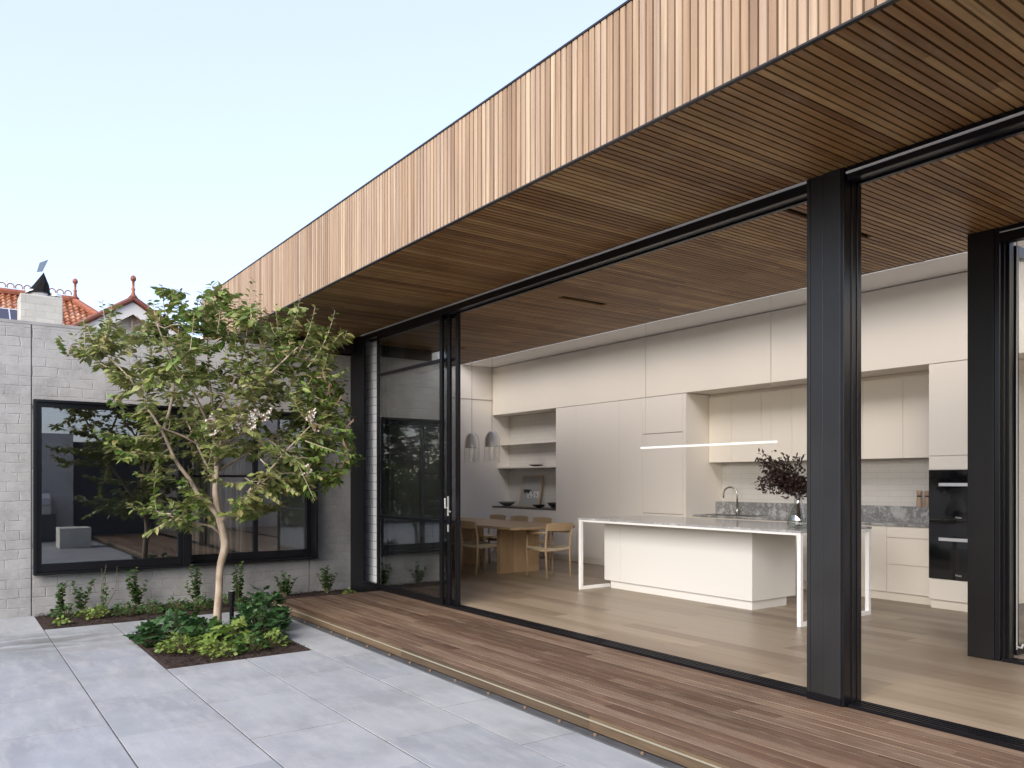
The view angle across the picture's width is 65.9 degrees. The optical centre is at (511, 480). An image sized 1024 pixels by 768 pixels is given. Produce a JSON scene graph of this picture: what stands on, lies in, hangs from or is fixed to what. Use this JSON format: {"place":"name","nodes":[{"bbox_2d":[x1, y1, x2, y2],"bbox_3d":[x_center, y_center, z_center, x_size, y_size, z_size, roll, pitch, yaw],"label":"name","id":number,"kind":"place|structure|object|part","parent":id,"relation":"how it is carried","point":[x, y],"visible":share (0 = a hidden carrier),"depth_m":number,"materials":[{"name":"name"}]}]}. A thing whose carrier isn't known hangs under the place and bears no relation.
{"place":"outdoors","nodes":[
{"label":"outdoors","id":0,"kind":"place"},
{"bbox_2d":[35,587,359,629],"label":"garden soil","id":1,"kind":"structure","parent":0,"point":[45,622],"depth_m":8.81,"materials":[{"name":"brown soil"}]},
{"bbox_2d":[55,580,68,614],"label":"young shrub","id":2,"kind":"object","parent":1,"relation":"on","point":[60,596],"visible":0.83,"depth_m":8.86,"materials":[{"name":"green plant"}]},
{"bbox_2d":[51,615,72,625],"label":"ground cover plant","id":3,"kind":"object","parent":1,"relation":"on","point":[62,621],"visible":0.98,"depth_m":8.27,"materials":[{"name":"green plant"}]},
{"bbox_2d":[48,603,82,617],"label":"ground cover plant","id":4,"kind":"object","parent":1,"relation":"on","point":[60,610],"visible":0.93,"depth_m":8.68,"materials":[{"name":"green plant"}]},
{"bbox_2d":[71,578,95,609],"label":"young shrub","id":5,"kind":"object","parent":1,"relation":"on","point":[80,605],"visible":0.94,"depth_m":8.96,"materials":[{"name":"green plant"}]},
{"bbox_2d":[76,604,112,619],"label":"ground cover plant","id":6,"kind":"object","parent":1,"relation":"on","point":[99,609],"visible":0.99,"depth_m":8.64,"materials":[{"name":"green plant"}]},
{"bbox_2d":[100,568,116,610],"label":"twiggy plant","id":7,"kind":"object","parent":1,"relation":"on","point":[105,594],"visible":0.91,"depth_m":9.08,"materials":[{"name":"green plant"}]},
{"bbox_2d":[106,601,140,615],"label":"ground cover plant","id":8,"kind":"object","parent":1,"relation":"on","point":[121,612],"visible":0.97,"depth_m":8.85,"materials":[{"name":"green plant"}]},
{"bbox_2d":[125,567,148,608],"bbox_3d":[-4.416,1.271,9.292,0.194,0.502,0.226,0,0,9],"label":"young shrub","id":9,"kind":"object","parent":1,"relation":"on","point":[135,592],"visible":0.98,"depth_m":9.29,"materials":[{"name":"green plant"}]},
{"bbox_2d":[134,599,167,613],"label":"ground cover plant","id":10,"kind":"object","parent":1,"relation":"on","point":[156,607],"visible":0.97,"depth_m":8.96,"materials":[{"name":"green plant"}]},
{"bbox_2d":[162,596,191,610],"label":"ground cover plant","id":11,"kind":"object","parent":1,"relation":"on","point":[176,605],"visible":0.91,"depth_m":9.17,"materials":[{"name":"green plant"}]},
{"bbox_2d":[184,564,202,601],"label":"young shrub","id":12,"kind":"object","parent":1,"relation":"on","point":[196,587],"visible":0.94,"depth_m":9.66,"materials":[{"name":"green plant"}]},
{"bbox_2d":[188,594,213,609],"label":"ground cover plant","id":13,"kind":"object","parent":1,"relation":"on","point":[204,604],"visible":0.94,"depth_m":9.24,"materials":[{"name":"green plant"}]},
{"bbox_2d":[222,590,246,605],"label":"ground cover plant","id":14,"kind":"object","parent":1,"relation":"on","point":[240,598],"visible":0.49,"depth_m":9.61,"materials":[{"name":"green plant"}]},
{"bbox_2d":[230,561,243,599],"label":"young shrub","id":15,"kind":"object","parent":1,"relation":"on","point":[238,584],"visible":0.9,"depth_m":9.95,"materials":[{"name":"green plant"}]},
{"bbox_2d":[275,571,297,596],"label":"young shrub","id":16,"kind":"object","parent":1,"relation":"on","point":[284,588],"visible":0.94,"depth_m":10.27,"materials":[{"name":"green plant"}]},
{"bbox_2d":[317,565,337,592],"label":"young shrub","id":17,"kind":"object","parent":1,"relation":"on","point":[326,585],"visible":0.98,"depth_m":10.59,"materials":[{"name":"green plant"}]},
{"bbox_2d":[342,587,357,593],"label":"ground cover plant","id":18,"kind":"object","parent":1,"relation":"on","point":[345,591],"visible":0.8,"depth_m":10.52,"materials":[{"name":"green plant"}]},
{"bbox_2d":[131,623,309,669],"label":"garden soil","id":19,"kind":"structure","parent":0,"point":[166,661],"depth_m":6.87,"materials":[{"name":"brown soil"}]},
{"bbox_2d":[122,609,210,647],"bbox_3d":[-3.212,1.381,7.490,0.853,0.307,0.890,0,0,-36],"label":"leafy plant","id":20,"kind":"object","parent":19,"relation":"on","point":[150,629],"visible":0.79,"depth_m":7.44,"materials":[{"name":"green plant"}]},
{"bbox_2d":[154,631,204,653],"bbox_3d":[-2.923,1.427,6.993,0.460,0.190,0.480,0,0,-36],"label":"ground cover plant","id":21,"kind":"object","parent":19,"relation":"on","point":[184,640],"visible":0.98,"depth_m":6.93,"materials":[{"name":"green plant"}]},
{"bbox_2d":[162,610,208,630],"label":"leafy plant","id":22,"kind":"object","parent":19,"relation":"on","point":[194,615],"visible":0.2,"depth_m":7.88,"materials":[{"name":"green plant"}]},
{"bbox_2d":[178,616,242,646],"bbox_3d":[-2.820,1.387,7.338,0.648,0.269,0.598,0,0,14],"label":"leafy plant","id":23,"kind":"object","parent":19,"relation":"on","point":[191,629],"visible":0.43,"depth_m":7.26,"materials":[{"name":"green plant"}]},
{"bbox_2d":[55,277,365,622],"bbox_3d":[-3.015,-0.288,8.175,3.004,3.747,2.294,0,0,-1],"label":"crepe myrtle tree","id":24,"kind":"object","parent":19,"relation":"in","point":[274,484],"visible":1,"depth_m":7.82,"materials":[{"name":"green plant"}]},
{"bbox_2d":[197,636,241,659],"bbox_3d":[-2.521,1.433,6.788,0.366,0.176,0.366,0,0,27],"label":"ground cover plant","id":25,"kind":"object","parent":19,"relation":"on","point":[214,650],"visible":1,"depth_m":6.74,"materials":[{"name":"green plant"}]},
{"bbox_2d":[198,615,260,646],"bbox_3d":[-2.552,1.383,7.145,0.544,0.278,0.561,0,0,28],"label":"leafy plant","id":26,"kind":"object","parent":19,"relation":"on","point":[223,631],"visible":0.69,"depth_m":7.11,"materials":[{"name":"green plant"}]},
{"bbox_2d":[228,590,234,624],"bbox_3d":[-2.863,1.323,8.070,0.068,0.393,0.068,0,0,-36],"label":"bollard light","id":27,"kind":"object","parent":19,"relation":"on","point":[231,596],"visible":0.9,"depth_m":8.05,"materials":[{"name":"black metal"}]},
{"bbox_2d":[231,630,272,652],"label":"ground cover plant","id":28,"kind":"object","parent":19,"relation":"on","point":[254,640],"visible":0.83,"depth_m":6.99,"materials":[{"name":"green plant"}]},
{"bbox_2d":[231,602,290,641],"bbox_3d":[-2.382,1.337,7.524,0.608,0.370,0.612,0,0,-36],"label":"leafy plant","id":29,"kind":"object","parent":19,"relation":"on","point":[252,612],"visible":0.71,"depth_m":7.48,"materials":[{"name":"green plant"}]},
{"bbox_2d":[229,585,292,631],"bbox_3d":[-2.526,1.282,7.972,0.626,0.479,0.659,0,0,-36],"label":"leafy plant","id":30,"kind":"object","parent":19,"relation":"on","point":[257,597],"visible":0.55,"depth_m":7.94,"materials":[{"name":"green plant"}]},
{"bbox_2d":[256,627,291,648],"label":"ground cover plant","id":31,"kind":"object","parent":19,"relation":"on","point":[273,636],"visible":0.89,"depth_m":7.19,"materials":[{"name":"green plant"}]},
{"bbox_2d":[0,0,626,337],"label":"sky","id":32,"kind":"structure","parent":0,"point":[174,144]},
{"bbox_2d":[0,610,663,767],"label":"paving","id":33,"kind":"structure","parent":0,"point":[43,693],"depth_m":5.13,"materials":[{"name":"grey concrete"}]},
{"bbox_2d":[403,551,1023,738],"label":"floor","id":34,"kind":"structure","parent":0,"point":[916,658],"depth_m":7.28,"materials":[{"name":"brown wood"}]},
{"bbox_2d":[366,335,403,586],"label":"white brick pier","id":35,"kind":"structure","parent":34,"relation":"on","point":[396,465],"depth_m":10.43,"materials":[{"name":"white brick"}]},
{"bbox_2d":[417,517,453,566],"bbox_3d":[-1.273,1.001,13.076,0.542,0.800,0.507,0,0,-36],"label":"dining chair","id":36,"kind":"object","parent":34,"relation":"on","point":[432,539],"visible":0.62,"depth_m":12.93,"materials":[{"name":"brown wood"}]},
{"bbox_2d":[438,523,479,570],"bbox_3d":[-0.870,1.001,12.517,0.542,0.800,0.507,0,0,-36],"label":"dining chair","id":37,"kind":"object","parent":34,"relation":"on","point":[453,540],"visible":0.23,"depth_m":12.43,"materials":[{"name":"brown wood"}]},
{"bbox_2d":[461,520,496,574],"bbox_3d":[-0.501,1.001,12.006,0.542,0.800,0.507,0,0,-36],"label":"dining chair","id":38,"kind":"object","parent":34,"relation":"on","point":[478,544],"visible":0.86,"depth_m":11.84,"materials":[{"name":"brown wood"}]},
{"bbox_2d":[406,517,574,573],"bbox_3d":[-0.440,1.029,12.592,1.180,0.742,3.220,0,0,-36],"label":"dining table","id":39,"kind":"object","parent":34,"relation":"on","point":[511,546],"visible":0.63,"depth_m":12.07,"materials":[{"name":"brown wood"}]},
{"bbox_2d":[481,514,506,562],"bbox_3d":[-0.418,1.001,13.780,0.542,0.800,0.507,0,0,-36],"label":"dining chair","id":40,"kind":"object","parent":34,"relation":"on","point":[495,516],"visible":0.46,"depth_m":13.89,"materials":[{"name":"brown wood"}]},
{"bbox_2d":[488,516,528,563],"bbox_3d":[-0.044,1.001,13.261,0.542,0.800,0.507,0,0,-36],"label":"dining chair","id":41,"kind":"object","parent":34,"relation":"on","point":[519,518],"visible":0.3,"depth_m":13.29,"materials":[{"name":"brown wood"}]},
{"bbox_2d":[532,517,551,567],"bbox_3d":[0.325,1.001,12.750,0.542,0.800,0.507,0,0,-36],"label":"dining chair","id":42,"kind":"object","parent":34,"relation":"on","point":[543,519],"visible":0.23,"depth_m":12.73,"materials":[{"name":"brown wood"}]},
{"bbox_2d":[526,523,572,579],"bbox_3d":[0.558,1.001,11.448,0.564,0.800,0.542,0,0,-36],"label":"dining chair","id":43,"kind":"object","parent":34,"relation":"on","point":[557,527],"visible":1,"depth_m":11.37,"materials":[{"name":"brown wood"}]},
{"bbox_2d":[404,365,902,556],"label":"interior walls","id":44,"kind":"structure","parent":34,"relation":"on","point":[484,485],"depth_m":14.96,"materials":[{"name":"white paint"}]},
{"bbox_2d":[1000,222,1023,664],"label":"glass doors","id":45,"kind":"structure","parent":44,"relation":"attached to","point":[1011,233],"depth_m":6.16,"materials":[{"name":"black"}]},
{"bbox_2d":[492,261,1023,564],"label":"wall joinery","id":46,"kind":"structure","parent":34,"relation":"on","point":[577,425],"depth_m":11.97,"materials":[{"name":"beige paint"}]},
{"bbox_2d":[493,508,511,543],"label":"cupboard door","id":47,"kind":"structure","parent":46,"relation":"in","point":[502,511],"depth_m":15.31,"materials":[{"name":"beige paint"}]},
{"bbox_2d":[499,501,514,505],"bbox_3d":[-0.097,0.459,15.466,0.340,0.085,0.340,0,0,-36],"label":"bowl","id":48,"kind":"object","parent":46,"relation":"on","point":[506,503],"visible":0.95,"depth_m":15.37,"materials":[{"name":"grey ceramic"}]},
{"bbox_2d":[512,508,533,521],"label":"cupboard door","id":49,"kind":"structure","parent":46,"relation":"in","point":[515,512],"depth_m":14.72,"materials":[{"name":"beige paint"}]},
{"bbox_2d":[519,476,543,506],"bbox_3d":[0.364,0.208,15.096,0.030,0.600,0.620,12,-7,-35],"label":"framed picture","id":50,"kind":"object","parent":46,"relation":"on","point":[531,491],"visible":0.94,"depth_m":15.08,"materials":[{"name":"grey paper"}]},
{"bbox_2d":[533,504,544,507],"bbox_3d":[0.494,0.473,14.561,0.260,0.055,0.260,0,0,-36],"label":"bowl","id":51,"kind":"object","parent":46,"relation":"on","point":[538,505],"visible":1,"depth_m":14.51,"materials":[{"name":"grey ceramic"}]},
{"bbox_2d":[533,510,555,553],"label":"cupboard door","id":52,"kind":"structure","parent":46,"relation":"in","point":[536,513],"depth_m":14.20,"materials":[{"name":"beige paint"}]},
{"bbox_2d":[547,502,555,507],"bbox_3d":[0.789,0.451,14.256,0.320,0.100,0.320,0,0,-36],"label":"bowl","id":53,"kind":"object","parent":46,"relation":"on","point":[552,504],"visible":0.48,"depth_m":14.17,"materials":[{"name":"grey ceramic"}]},
{"bbox_2d":[556,406,575,555],"bbox_3d":[0.945,0.012,13.749,0.020,2.572,0.548,0,0,-36],"label":"cupboard door","id":54,"kind":"structure","parent":46,"relation":"in","point":[565,416],"depth_m":13.73,"materials":[{"name":"beige paint"}]},
{"bbox_2d":[576,401,619,559],"bbox_3d":[1.418,0.012,13.093,0.020,2.572,1.062,0,0,-36],"label":"cupboard door","id":55,"kind":"structure","parent":46,"relation":"in","point":[597,425],"depth_m":13.10,"materials":[{"name":"beige paint"}]},
{"bbox_2d":[620,398,642,515],"bbox_3d":[1.879,0.012,12.454,0.020,2.572,0.507,0,0,-36],"label":"cupboard door","id":56,"kind":"structure","parent":46,"relation":"in","point":[631,411],"depth_m":12.43,"materials":[{"name":"beige paint"}]},
{"bbox_2d":[643,432,682,513],"bbox_3d":[2.269,-0.105,11.914,0.020,1.206,0.816,0,0,-36],"label":"cupboard door","id":57,"kind":"structure","parent":46,"relation":"in","point":[662,467],"depth_m":11.88,"materials":[{"name":"beige paint"}]},
{"bbox_2d":[643,393,682,433],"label":"cupboard door","id":58,"kind":"structure","parent":46,"relation":"in","point":[664,414],"depth_m":11.88,"materials":[{"name":"beige paint"}]},
{"bbox_2d":[643,513,682,516],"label":"cupboard door","id":59,"kind":"structure","parent":46,"relation":"in","point":[650,514],"depth_m":11.89,"materials":[{"name":"beige paint"}]},
{"bbox_2d":[693,370,930,604],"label":"kitchen cabinets","id":60,"kind":"object","parent":34,"relation":"on","point":[894,417],"visible":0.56,"depth_m":9.83,"materials":[{"name":"beige paint"}]},
{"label":"cupboard door","id":61,"kind":"part","parent":60,"relation":"part of","materials":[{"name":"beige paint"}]},
{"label":"cupboard door","id":62,"kind":"part","parent":60,"relation":"part of","materials":[{"name":"beige paint"}]},
{"bbox_2d":[723,486,741,513],"bbox_3d":[3.232,0.292,11.558,0.310,0.411,0.060,0,0,44],"label":"kitchen tap","id":63,"kind":"object","parent":60,"relation":"on","point":[737,510],"visible":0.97,"depth_m":11.51,"materials":[{"name":"silver metal"}]},
{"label":"cupboard door","id":64,"kind":"part","parent":60,"relation":"part of","materials":[{"name":"beige paint"}]},
{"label":"cupboard door","id":65,"kind":"part","parent":60,"relation":"part of","materials":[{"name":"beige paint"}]},
{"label":"cupboard door","id":66,"kind":"part","parent":60,"relation":"part of","materials":[{"name":"beige paint"}]},
{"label":"cupboard door","id":67,"kind":"part","parent":60,"relation":"part of","materials":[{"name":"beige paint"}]},
{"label":"cupboard door","id":68,"kind":"part","parent":60,"relation":"part of","materials":[{"name":"beige paint"}]},
{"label":"cupboard door","id":69,"kind":"part","parent":60,"relation":"part of","materials":[{"name":"beige paint"}]},
{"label":"cupboard door","id":70,"kind":"part","parent":60,"relation":"part of","materials":[{"name":"beige paint"}]},
{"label":"cupboard door","id":71,"kind":"part","parent":60,"relation":"part of","materials":[{"name":"beige paint"}]},
{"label":"cupboard door","id":72,"kind":"part","parent":60,"relation":"part of","materials":[{"name":"beige paint"}]},
{"bbox_2d":[916,490,921,506],"bbox_3d":[4.887,0.218,9.481,0.062,0.195,0.062,0,0,-36],"label":"pepper mill","id":73,"kind":"object","parent":60,"relation":"on","point":[919,497],"visible":1,"depth_m":9.46,"materials":[{"name":"brown wood"}]},
{"bbox_2d":[924,491,928,506],"bbox_3d":[4.942,0.218,9.404,0.062,0.195,0.062,0,0,-36],"label":"pepper mill","id":74,"kind":"object","parent":60,"relation":"on","point":[926,500],"visible":0.73,"depth_m":9.38,"materials":[{"name":"brown wood"}]},
{"bbox_2d":[807,168,860,706],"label":"steel column","id":75,"kind":"structure","parent":34,"relation":"on","point":[834,437],"depth_m":5.01,"materials":[{"name":"black metal"}]},
{"bbox_2d":[198,0,1023,373],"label":"flat roof canopy","id":76,"kind":"object","parent":75,"relation":"on","point":[628,120],"visible":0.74,"depth_m":5.41,"materials":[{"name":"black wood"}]},
{"bbox_2d":[464,433,479,461],"bbox_3d":[-0.653,-1.124,12.870,0.250,1.668,0.250,0,0,-36],"label":"pendant lamp","id":77,"kind":"object","parent":76,"relation":"hanging from","point":[471,440],"visible":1,"depth_m":12.79,"materials":[{"name":"grey glass"}]},
{"bbox_2d":[485,431,498,446],"bbox_3d":[-0.314,-1.124,12.400,0.250,1.668,0.250,0,0,-36],"label":"pendant lamp","id":78,"kind":"object","parent":76,"relation":"hanging from","point":[491,439],"visible":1,"depth_m":12.32,"materials":[{"name":"grey glass"}]},
{"bbox_2d":[640,323,776,448],"bbox_3d":[2.228,-1.335,9.221,0.028,1.870,2.010,0,0,-36],"label":"linear pendant","id":79,"kind":"object","parent":76,"relation":"hanging from","point":[718,444],"visible":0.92,"depth_m":9.46,"materials":[{"name":"white metal"}]},
{"bbox_2d":[846,106,1023,751],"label":"sliding door frame","id":80,"kind":"object","parent":34,"relation":"on","point":[999,127],"visible":0.99,"depth_m":4.52,"materials":[{"name":"black metal"}]},
{"bbox_2d":[929,359,1023,611],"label":"oven tower","id":81,"kind":"structure","parent":34,"relation":"on","point":[948,485],"depth_m":8.49,"materials":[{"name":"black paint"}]},
{"bbox_2d":[929,456,967,469],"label":"cupboard door","id":82,"kind":"structure","parent":81,"relation":"in","point":[935,462],"depth_m":8.53,"materials":[{"name":"beige paint"}]},
{"bbox_2d":[929,360,967,455],"bbox_3d":[4.809,-0.772,8.393,0.020,1.003,0.742,0,0,-36],"label":"cupboard door","id":83,"kind":"structure","parent":81,"relation":"in","point":[948,381],"depth_m":8.52,"materials":[{"name":"beige paint"}]},
{"bbox_2d":[950,488,967,510],"bbox_3d":[4.816,0.201,8.357,0.002,0.240,0.360,0,0,-36],"label":"oven window","id":84,"kind":"structure","parent":81,"relation":"in","point":[958,496],"depth_m":8.42,"materials":[{"name":"black glass"}]},
{"bbox_2d":[950,548,967,571],"bbox_3d":[4.816,0.849,8.357,0.002,0.240,0.360,0,0,-36],"label":"oven window","id":85,"kind":"structure","parent":81,"relation":"in","point":[958,557],"depth_m":8.42,"materials":[{"name":"black glass"}]},
{"bbox_2d":[968,228,1013,660],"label":"steel column","id":86,"kind":"structure","parent":34,"relation":"on","point":[990,446],"depth_m":6.17,"materials":[{"name":"black metal"}]},
{"bbox_2d":[578,515,871,626],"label":"kitchen island","id":87,"kind":"structure","parent":0,"point":[747,564],"depth_m":8.95,"materials":[{"name":"white wood"}]},
{"bbox_2d":[786,500,806,527],"bbox_3d":[2.939,0.311,8.113,0.230,0.338,0.230,0,0,-36],"label":"glass vase","id":88,"kind":"object","parent":87,"relation":"on","point":[795,526],"visible":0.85,"depth_m":8.09,"materials":[{"name":"glass"}]},
{"bbox_2d":[751,448,806,525],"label":"copper branches","id":89,"kind":"object","parent":88,"relation":"in","point":[795,484],"visible":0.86,"depth_m":8.08,"materials":[{"name":"brown plant"}]},
{"label":"ground","id":90,"kind":"structure","parent":0,"visible":0},
{"bbox_2d":[17,293,62,323],"bbox_3d":[-7.348,-0.715,12.301,0.565,4.230,0.550,0,0,-36],"label":"brick chimney","id":91,"kind":"object","parent":90,"relation":"on","point":[39,308],"visible":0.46,"depth_m":12.08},
{"bbox_2d":[25,259,49,295],"bbox_3d":[-7.351,-3.142,12.249,0.348,0.620,0.353,0,0,-12],"label":"chimney cowl","id":92,"kind":"object","parent":91,"relation":"on","point":[40,286],"visible":0.75,"depth_m":12.20,"materials":[{"name":"black metal"}]},
{"bbox_2d":[49,293,61,297],"bbox_3d":[-7.140,-2.882,12.359,0.170,0.100,0.170,0,0,-36],"label":"flue cap","id":93,"kind":"object","parent":91,"relation":"on","point":[55,295],"visible":0.66,"depth_m":12.31,"materials":[{"name":"white metal"}]},
{"bbox_2d":[0,275,182,334],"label":"neighbour house","id":94,"kind":"structure","parent":90,"relation":"on","point":[133,308],"depth_m":17.87,"materials":[{"name":"tile"}]},
{"bbox_2d":[0,307,16,319],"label":"solar panel","id":95,"kind":"object","parent":94,"relation":"on","point":[7,313],"visible":0.08,"depth_m":17.59,"materials":[{"name":"blue"}]},
{"bbox_2d":[42,407,304,563],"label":"room behind window","id":96,"kind":"object","parent":90,"relation":"on","point":[90,488],"visible":0.16,"depth_m":12.38,"materials":[{"name":"grey"}]},
{"bbox_2d":[0,318,352,618],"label":"brick wall","id":97,"kind":"structure","parent":90,"relation":"on","point":[35,363],"depth_m":9.14,"materials":[{"name":"grey brick"}]},
{"bbox_2d":[33,399,317,575],"bbox_3d":[-4.064,0.077,9.868,3.305,1.965,0.340,0,0,-36],"label":"long window","id":98,"kind":"structure","parent":97,"relation":"attached to","point":[185,557],"depth_m":9.66,"materials":[{"name":"black metal"}]},
{"bbox_2d":[268,608,687,767],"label":"deck kerb","id":99,"kind":"structure","parent":90,"relation":"on","point":[635,751],"depth_m":5.30,"materials":[{"name":"wood"}]},
{"bbox_2d":[290,615,643,754],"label":"deck bolts","id":100,"kind":"object","parent":99,"relation":"on","point":[559,720],"visible":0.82,"depth_m":5.75,"materials":[{"name":"brown"}]},
{"bbox_2d":[272,601,735,767],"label":"deck edge","id":101,"kind":"object","parent":99,"relation":"on","point":[682,760],"visible":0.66,"depth_m":5.17,"materials":[{"name":"brown wood"}]},
{"bbox_2d":[272,602,720,767],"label":"deck light strip","id":102,"kind":"object","parent":101,"relation":"attached to","point":[693,758],"depth_m":5.14,"materials":[{"name":"beige plastic"}]},
{"bbox_2d":[274,591,1023,767],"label":"deck","id":103,"kind":"structure","parent":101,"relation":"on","point":[733,722],"depth_m":5.15,"materials":[{"name":"brown wood"}]},
{"bbox_2d":[351,181,806,696],"bbox_3d":[-0.141,-0.208,8.160,0.200,3.497,7.289,0,0,-36],"label":"sliding door frame","id":104,"kind":"object","parent":90,"relation":"on","point":[770,204],"visible":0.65,"depth_m":7.28,"materials":[{"name":"black metal"}]},
{"bbox_2d":[377,315,443,603],"bbox_3d":[-1.266,-0.238,9.629,0.038,3.273,1.660,0,0,-36],"label":"sliding glass door","id":105,"kind":"structure","parent":104,"relation":"attached to","point":[440,520],"depth_m":9.31,"materials":[{"name":"black"}]},
{"bbox_2d":[381,314,451,604],"bbox_3d":[-1.206,-0.238,9.574,0.085,3.273,1.740,0,0,-36],"label":"sliding glass door","id":106,"kind":"structure","parent":104,"relation":"attached to","point":[448,521],"depth_m":8.93,"materials":[{"name":"black"}]},
{"bbox_2d":[385,312,460,605],"bbox_3d":[-1.115,-0.238,9.553,0.038,3.273,1.800,0,0,-36],"label":"sliding glass door","id":107,"kind":"structure","parent":104,"relation":"attached to","point":[456,359],"depth_m":8.86,"materials":[{"name":"black"}]}
]}

